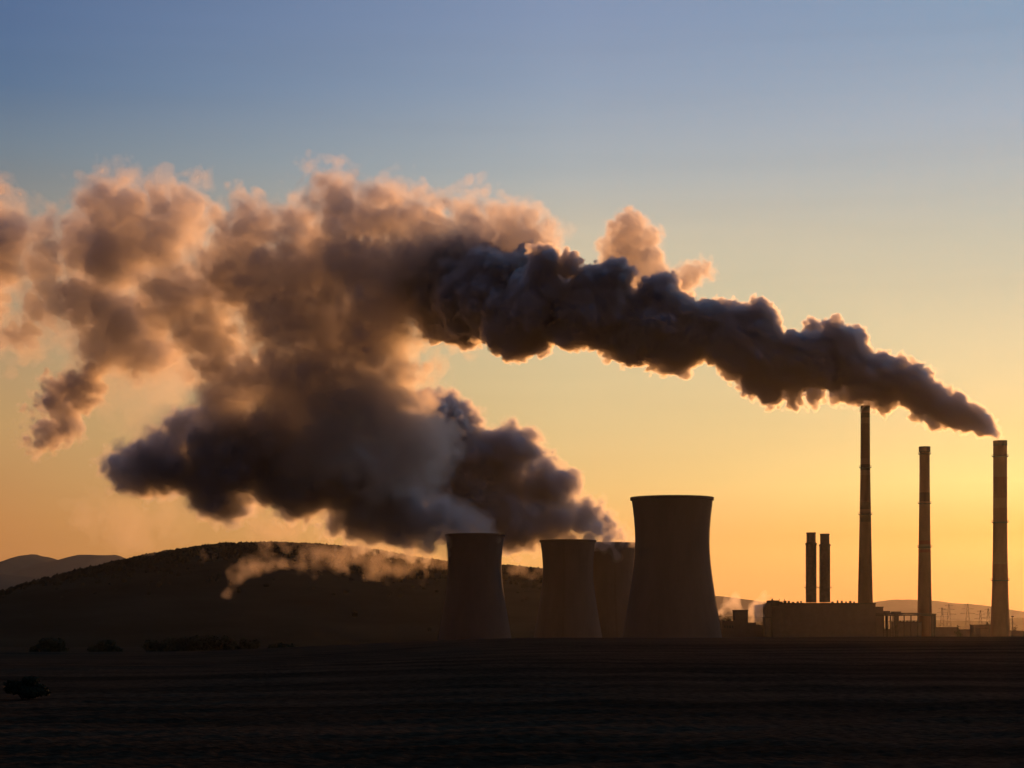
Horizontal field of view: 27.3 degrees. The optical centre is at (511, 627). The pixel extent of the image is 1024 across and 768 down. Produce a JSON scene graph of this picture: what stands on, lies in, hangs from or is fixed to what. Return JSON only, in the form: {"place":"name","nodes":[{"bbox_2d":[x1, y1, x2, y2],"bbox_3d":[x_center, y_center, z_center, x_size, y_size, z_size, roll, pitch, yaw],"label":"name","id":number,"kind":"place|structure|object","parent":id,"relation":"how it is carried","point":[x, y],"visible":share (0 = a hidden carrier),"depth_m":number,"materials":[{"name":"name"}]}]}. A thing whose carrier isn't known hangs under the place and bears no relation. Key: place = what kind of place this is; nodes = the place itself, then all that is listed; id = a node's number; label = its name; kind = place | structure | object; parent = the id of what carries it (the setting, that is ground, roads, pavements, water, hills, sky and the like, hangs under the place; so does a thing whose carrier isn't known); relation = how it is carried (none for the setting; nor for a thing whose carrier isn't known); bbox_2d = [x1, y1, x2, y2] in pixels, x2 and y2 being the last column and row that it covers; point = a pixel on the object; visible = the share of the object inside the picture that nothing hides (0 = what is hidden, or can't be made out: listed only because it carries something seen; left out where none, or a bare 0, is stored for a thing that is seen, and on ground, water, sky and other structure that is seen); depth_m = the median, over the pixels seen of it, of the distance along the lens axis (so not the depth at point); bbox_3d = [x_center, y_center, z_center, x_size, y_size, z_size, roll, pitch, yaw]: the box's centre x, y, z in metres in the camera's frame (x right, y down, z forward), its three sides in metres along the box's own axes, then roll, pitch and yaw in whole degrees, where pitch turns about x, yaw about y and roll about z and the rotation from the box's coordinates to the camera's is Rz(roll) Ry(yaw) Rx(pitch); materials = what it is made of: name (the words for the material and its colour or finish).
{"place":"outdoors","nodes":[
{"label":"outdoors","id":0,"kind":"place"},
{"bbox_2d":[0,574,40,589],"bbox_3d":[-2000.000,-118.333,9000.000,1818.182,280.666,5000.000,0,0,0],"label":"ridge","id":1,"kind":"structure","parent":0,"point":[7,581],"depth_m":8497.86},
{"bbox_2d":[0,554,123,577],"bbox_3d":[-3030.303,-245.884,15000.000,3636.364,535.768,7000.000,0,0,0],"label":"mountain","id":2,"kind":"structure","parent":0,"point":[34,565],"depth_m":13955.93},
{"bbox_2d":[0,549,725,646],"bbox_3d":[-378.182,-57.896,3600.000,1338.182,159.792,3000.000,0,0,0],"label":"wooded hill","id":3,"kind":"structure","parent":0,"point":[287,606],"depth_m":2507.53,"materials":[{"name":"black plant"}]},
{"bbox_2d":[0,541,730,630],"bbox_3d":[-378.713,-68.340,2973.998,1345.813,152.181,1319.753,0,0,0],"label":"forest","id":4,"kind":"object","parent":3,"relation":"on","point":[387,560],"visible":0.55,"depth_m":3046.07,"materials":[{"name":"black plant"}]},
{"bbox_2d":[0,636,1023,767],"bbox_3d":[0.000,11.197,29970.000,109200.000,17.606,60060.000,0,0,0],"label":"ground","id":5,"kind":"structure","parent":0,"point":[867,702],"depth_m":82.59,"materials":[{"name":"black soil"}]},
{"bbox_2d":[3,675,49,699],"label":"bush","id":6,"kind":"object","parent":5,"relation":"on","point":[25,687],"visible":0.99,"depth_m":94.70,"materials":[{"name":"green plant"}]},
{"bbox_2d":[29,637,69,651],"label":"tree","id":7,"kind":"object","parent":5,"relation":"on","point":[46,644],"visible":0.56,"depth_m":956.61,"materials":[{"name":"green plant"}]},
{"bbox_2d":[87,639,123,651],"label":"tree","id":8,"kind":"object","parent":5,"relation":"on","point":[108,645],"visible":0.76,"depth_m":976.83,"materials":[{"name":"green plant"}]},
{"bbox_2d":[141,639,182,650],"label":"tree","id":9,"kind":"object","parent":5,"relation":"on","point":[154,645],"visible":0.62,"depth_m":955.43,"materials":[{"name":"green plant"}]},
{"bbox_2d":[166,639,186,649],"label":"tree","id":10,"kind":"object","parent":5,"relation":"on","point":[177,642],"visible":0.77,"depth_m":958.59,"materials":[{"name":"green plant"}]},
{"bbox_2d":[182,642,191,650],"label":"tree","id":11,"kind":"object","parent":5,"relation":"on","point":[186,649],"visible":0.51,"depth_m":957.58,"materials":[{"name":"green plant"}]},
{"bbox_2d":[183,635,204,650],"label":"tree","id":12,"kind":"object","parent":5,"relation":"on","point":[195,642],"visible":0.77,"depth_m":958.39,"materials":[{"name":"green plant"}]},
{"bbox_2d":[201,635,218,650],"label":"tree","id":13,"kind":"object","parent":5,"relation":"on","point":[209,641],"visible":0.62,"depth_m":966.22,"materials":[{"name":"green plant"}]},
{"bbox_2d":[212,636,227,649],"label":"tree","id":14,"kind":"object","parent":5,"relation":"on","point":[220,645],"visible":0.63,"depth_m":970.99,"materials":[{"name":"green plant"}]},
{"bbox_2d":[220,635,237,649],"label":"tree","id":15,"kind":"object","parent":5,"relation":"on","point":[229,646],"visible":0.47,"depth_m":976.91,"materials":[{"name":"green plant"}]},
{"bbox_2d":[235,637,259,648],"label":"tree","id":16,"kind":"object","parent":5,"relation":"on","point":[245,643],"visible":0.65,"depth_m":983.10,"materials":[{"name":"green plant"}]},
{"bbox_2d":[268,642,297,647],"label":"tree","id":17,"kind":"object","parent":5,"relation":"on","point":[280,645],"visible":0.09,"depth_m":999.93,"materials":[{"name":"green plant"}]},
{"bbox_2d":[437,533,510,639],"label":"cooling tower","id":18,"kind":"structure","parent":5,"relation":"on","point":[474,603],"depth_m":1679.44,"materials":[{"name":"concrete"}]},
{"bbox_2d":[534,539,601,637],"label":"cooling tower","id":19,"kind":"structure","parent":5,"relation":"on","point":[567,606],"depth_m":1779.58,"materials":[{"name":"concrete"}]},
{"bbox_2d":[593,542,634,637],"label":"cooling tower","id":20,"kind":"structure","parent":5,"relation":"on","point":[613,563],"depth_m":1838.48,"materials":[{"name":"concrete"}]},
{"bbox_2d":[622,495,721,637],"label":"cooling tower","id":21,"kind":"structure","parent":5,"relation":"on","point":[672,593],"depth_m":1278.43,"materials":[{"name":"concrete"}]},
{"bbox_2d":[756,625,762,636],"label":"building","id":22,"kind":"structure","parent":5,"relation":"on","point":[759,630],"depth_m":1490.00,"materials":[{"name":"metal"}]},
{"bbox_2d":[762,599,875,636],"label":"building","id":23,"kind":"structure","parent":5,"relation":"on","point":[831,619],"depth_m":1480.00,"materials":[{"name":"metal"}]},
{"bbox_2d":[805,532,816,602],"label":"stack","id":24,"kind":"object","parent":23,"relation":"on","point":[811,569],"visible":1,"depth_m":1496.81,"materials":[{"name":"metal"}]},
{"bbox_2d":[819,534,830,602],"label":"stack","id":25,"kind":"object","parent":23,"relation":"on","point":[824,570],"visible":1,"depth_m":1496.80,"materials":[{"name":"metal"}]},
{"bbox_2d":[858,405,872,602],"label":"chimney","id":26,"kind":"object","parent":5,"relation":"on","point":[865,591],"visible":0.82,"depth_m":1496.71,"materials":[{"name":"concrete"}]},
{"bbox_2d":[876,607,894,636],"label":"building","id":27,"kind":"structure","parent":5,"relation":"on","point":[879,626],"depth_m":1486.00,"materials":[{"name":"metal"}]},
{"bbox_2d":[883,611,900,636],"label":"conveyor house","id":28,"kind":"structure","parent":5,"relation":"on","point":[895,624],"depth_m":1485.00,"materials":[{"name":"metal"}]},
{"bbox_2d":[876,613,934,636],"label":"pipe bridge","id":29,"kind":"structure","parent":5,"relation":"on","point":[904,622],"depth_m":1480.18,"materials":[{"name":"metal"}]},
{"bbox_2d":[917,446,931,635],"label":"chimney","id":30,"kind":"object","parent":5,"relation":"on","point":[924,605],"visible":0.91,"depth_m":1516.37,"materials":[{"name":"concrete"}]},
{"bbox_2d":[932,614,935,635],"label":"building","id":31,"kind":"structure","parent":5,"relation":"on","point":[933,624],"depth_m":1520.00,"materials":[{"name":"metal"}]},
{"bbox_2d":[945,604,952,626],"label":"pylon","id":32,"kind":"object","parent":5,"relation":"on","point":[948,605],"visible":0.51,"depth_m":1849.94,"materials":[{"name":"metal"}]},
{"bbox_2d":[954,626,962,635],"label":"tree","id":33,"kind":"object","parent":5,"relation":"on","point":[958,632],"visible":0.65,"depth_m":1559.38,"materials":[{"name":"green plant"}]},
{"bbox_2d":[990,440,1009,635],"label":"chimney","id":34,"kind":"object","parent":5,"relation":"on","point":[1000,624],"visible":0.94,"depth_m":1485.53,"materials":[{"name":"concrete"}]},
{"bbox_2d":[0,0,1023,611],"label":"sky","id":35,"kind":"structure","parent":0,"point":[397,276],"materials":[{"name":"orange"}]},
{"bbox_2d":[720,610,755,637],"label":"building","id":36,"kind":"structure","parent":0,"point":[739,626],"depth_m":1460.00,"materials":[{"name":"metal"}]},
{"bbox_2d":[762,617,770,636],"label":"building","id":37,"kind":"structure","parent":0,"point":[766,626],"depth_m":1475.00,"materials":[{"name":"metal"}]},
{"bbox_2d":[715,596,1023,620],"bbox_3d":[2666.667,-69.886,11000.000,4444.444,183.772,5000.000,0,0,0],"label":"distant hill","id":38,"kind":"structure","parent":0,"point":[726,606],"depth_m":9798.65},
{"bbox_2d":[723,616,1023,630],"bbox_3d":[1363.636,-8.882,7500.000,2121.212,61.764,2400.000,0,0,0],"label":"distant rise","id":39,"kind":"structure","parent":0,"point":[1019,622],"depth_m":7007.69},
{"bbox_2d":[891,621,921,635],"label":"building","id":40,"kind":"structure","parent":0,"point":[907,628],"depth_m":1505.00,"materials":[{"name":"metal"}]},
{"bbox_2d":[936,627,957,635],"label":"building","id":41,"kind":"structure","parent":0,"point":[945,631],"depth_m":1560.00,"materials":[{"name":"metal"}]},
{"bbox_2d":[957,629,969,635],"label":"building","id":42,"kind":"structure","parent":0,"point":[965,632],"depth_m":1600.00,"materials":[{"name":"metal"}]},
{"bbox_2d":[970,625,990,635],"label":"building","id":43,"kind":"structure","parent":0,"point":[972,630],"depth_m":1540.00,"materials":[{"name":"metal"}]},
{"bbox_2d":[975,628,988,635],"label":"building","id":44,"kind":"structure","parent":0,"point":[981,631],"depth_m":1500.00,"materials":[{"name":"metal"}]},
{"bbox_2d":[1010,631,1023,636],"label":"building","id":45,"kind":"structure","parent":0,"point":[1018,633],"depth_m":1570.00,"materials":[{"name":"metal"}]}
]}

